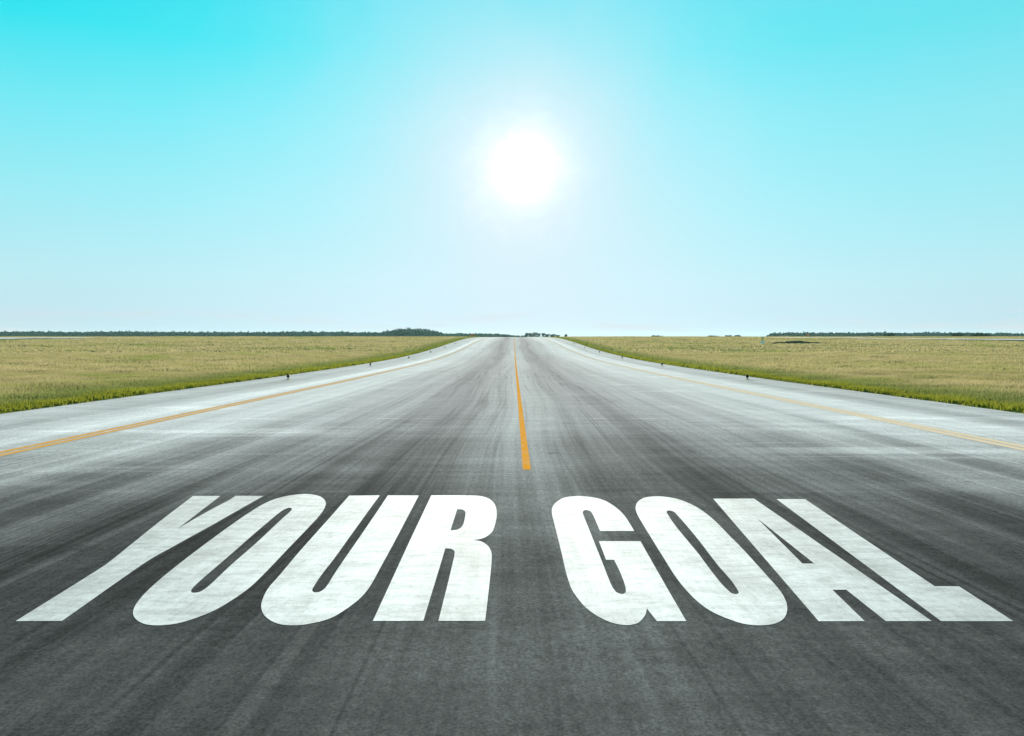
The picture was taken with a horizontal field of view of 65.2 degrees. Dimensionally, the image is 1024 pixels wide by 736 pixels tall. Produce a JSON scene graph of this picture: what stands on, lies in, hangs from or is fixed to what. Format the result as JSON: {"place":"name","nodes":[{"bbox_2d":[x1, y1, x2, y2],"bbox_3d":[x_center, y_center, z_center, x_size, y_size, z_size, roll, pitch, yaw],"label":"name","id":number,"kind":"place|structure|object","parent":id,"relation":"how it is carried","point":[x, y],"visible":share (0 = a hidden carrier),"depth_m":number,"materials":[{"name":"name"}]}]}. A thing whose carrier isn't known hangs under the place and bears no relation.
{"place":"outdoors","nodes":[
{"label":"outdoors","id":0,"kind":"place"},
{"bbox_2d":[0,337,83,338],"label":"concrete path","id":1,"kind":"structure","parent":0,"point":[38,337],"depth_m":289.18,"materials":[{"name":"grey concrete"}]},
{"bbox_2d":[0,336,1023,413],"bbox_3d":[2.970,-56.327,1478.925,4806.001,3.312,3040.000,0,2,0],"label":"ground","id":2,"kind":"structure","parent":0,"point":[70,403],"depth_m":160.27,"materials":[{"name":"green plant"}]},
{"bbox_2d":[0,330,381,336],"bbox_3d":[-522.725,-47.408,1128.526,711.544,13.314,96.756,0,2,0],"label":"distant wood","id":3,"kind":"object","parent":2,"relation":"on","point":[101,333],"visible":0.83,"depth_m":1099.76,"materials":[{"name":"green plant"}]},
{"bbox_2d":[381,327,443,336],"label":"distant wood","id":4,"kind":"object","parent":2,"relation":"on","point":[424,332],"visible":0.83,"depth_m":1038.72,"materials":[{"name":"green plant"}]},
{"bbox_2d":[443,333,524,336],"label":"distant wood","id":5,"kind":"object","parent":2,"relation":"on","point":[477,335],"visible":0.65,"depth_m":1245.39,"materials":[{"name":"green plant"}]},
{"bbox_2d":[0,337,1023,735],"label":"taxiway","id":6,"kind":"structure","parent":2,"relation":"on","point":[540,651],"depth_m":8.85,"materials":[{"name":"grey asphalt"}]},
{"bbox_2d":[16,496,261,620],"bbox_3d":[-4.210,1.984,9.224,1.095,0.057,5.418,0,2,0],"label":"painted letter","id":7,"kind":"object","parent":6,"relation":"on","point":[164,534],"visible":1,"depth_m":8.75,"materials":[{"name":"white paint"}]},
{"bbox_2d":[133,494,325,624],"bbox_3d":[-2.984,1.983,9.250,0.996,0.060,5.672,0,2,-2],"label":"painted letter","id":8,"kind":"object","parent":6,"relation":"on","point":[169,597],"visible":1,"depth_m":8.20,"materials":[{"name":"white paint"}]},
{"bbox_2d":[0,337,488,455],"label":"painted line","id":9,"kind":"object","parent":6,"relation":"on","point":[154,420],"visible":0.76,"depth_m":23.52,"materials":[{"name":"yellow paint"}]},
{"bbox_2d":[261,495,418,624],"bbox_3d":[-1.879,1.984,9.195,1.118,0.058,5.552,0,2,0],"label":"painted letter","id":10,"kind":"object","parent":6,"relation":"on","point":[290,597],"visible":1,"depth_m":8.20,"materials":[{"name":"white paint"}]},
{"bbox_2d":[373,495,496,620],"bbox_3d":[-0.709,1.983,9.249,1.009,0.057,5.462,0,2,0],"label":"painted letter","id":11,"kind":"object","parent":6,"relation":"on","point":[408,593],"visible":1,"depth_m":8.16,"materials":[{"name":"white paint"}]},
{"bbox_2d":[514,339,530,469],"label":"painted line","id":12,"kind":"object","parent":6,"relation":"on","point":[525,457],"visible":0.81,"depth_m":20.56,"materials":[{"name":"yellow paint"}]},
{"bbox_2d":[552,496,685,624],"bbox_3d":[1.006,1.985,9.165,0.955,0.058,5.486,0,2,0],"label":"painted letter","id":13,"kind":"object","parent":6,"relation":"on","point":[595,593],"visible":1,"depth_m":8.05,"materials":[{"name":"white paint"}]},
{"bbox_2d":[636,496,786,624],"bbox_3d":[2.093,1.986,9.155,1.002,0.058,5.474,0,2,0],"label":"painted letter","id":14,"kind":"object","parent":6,"relation":"on","point":[758,599],"visible":1,"depth_m":8.16,"materials":[{"name":"white paint"}]},
{"bbox_2d":[544,338,1023,450],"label":"painted line","id":15,"kind":"object","parent":6,"relation":"on","point":[889,421],"visible":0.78,"depth_m":25.17,"materials":[{"name":"paint"}]},
{"bbox_2d":[714,499,930,620],"bbox_3d":[3.022,1.987,9.115,0.922,0.055,5.227,0,2,1],"label":"painted letter","id":16,"kind":"object","parent":6,"relation":"on","point":[819,580],"visible":1,"depth_m":7.91,"materials":[{"name":"white paint"}]},
{"bbox_2d":[777,499,1011,620],"bbox_3d":[3.980,1.988,9.091,0.603,0.054,5.210,0,2,4],"label":"painted letter","id":17,"kind":"object","parent":6,"relation":"on","point":[949,603],"visible":1,"depth_m":7.71,"materials":[{"name":"white paint"}]},
{"bbox_2d":[771,341,826,343],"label":"soil heap","id":18,"kind":"object","parent":2,"relation":"on","point":[794,342],"visible":0.42,"depth_m":206.64,"materials":[{"name":"brown soil"}]},
{"bbox_2d":[766,331,1023,336],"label":"distant wood","id":19,"kind":"object","parent":2,"relation":"on","point":[904,334],"visible":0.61,"depth_m":1096.50,"materials":[{"name":"green plant"}]},
{"bbox_2d":[947,333,964,336],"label":"skyline bush","id":20,"kind":"object","parent":2,"relation":"on","point":[957,334],"visible":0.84,"depth_m":417.87,"materials":[{"name":"green plant"}]},
{"bbox_2d":[971,332,989,336],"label":"skyline bush","id":21,"kind":"object","parent":2,"relation":"on","point":[981,334],"visible":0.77,"depth_m":398.12,"materials":[{"name":"green plant"}]},
{"bbox_2d":[0,0,1023,336],"label":"sky","id":22,"kind":"structure","parent":0,"point":[580,168],"materials":[{"name":"blue"}]},
{"bbox_2d":[775,337,1023,339],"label":"concrete path","id":23,"kind":"structure","parent":0,"point":[897,338],"depth_m":271.71,"materials":[{"name":"grey concrete"}]}
]}

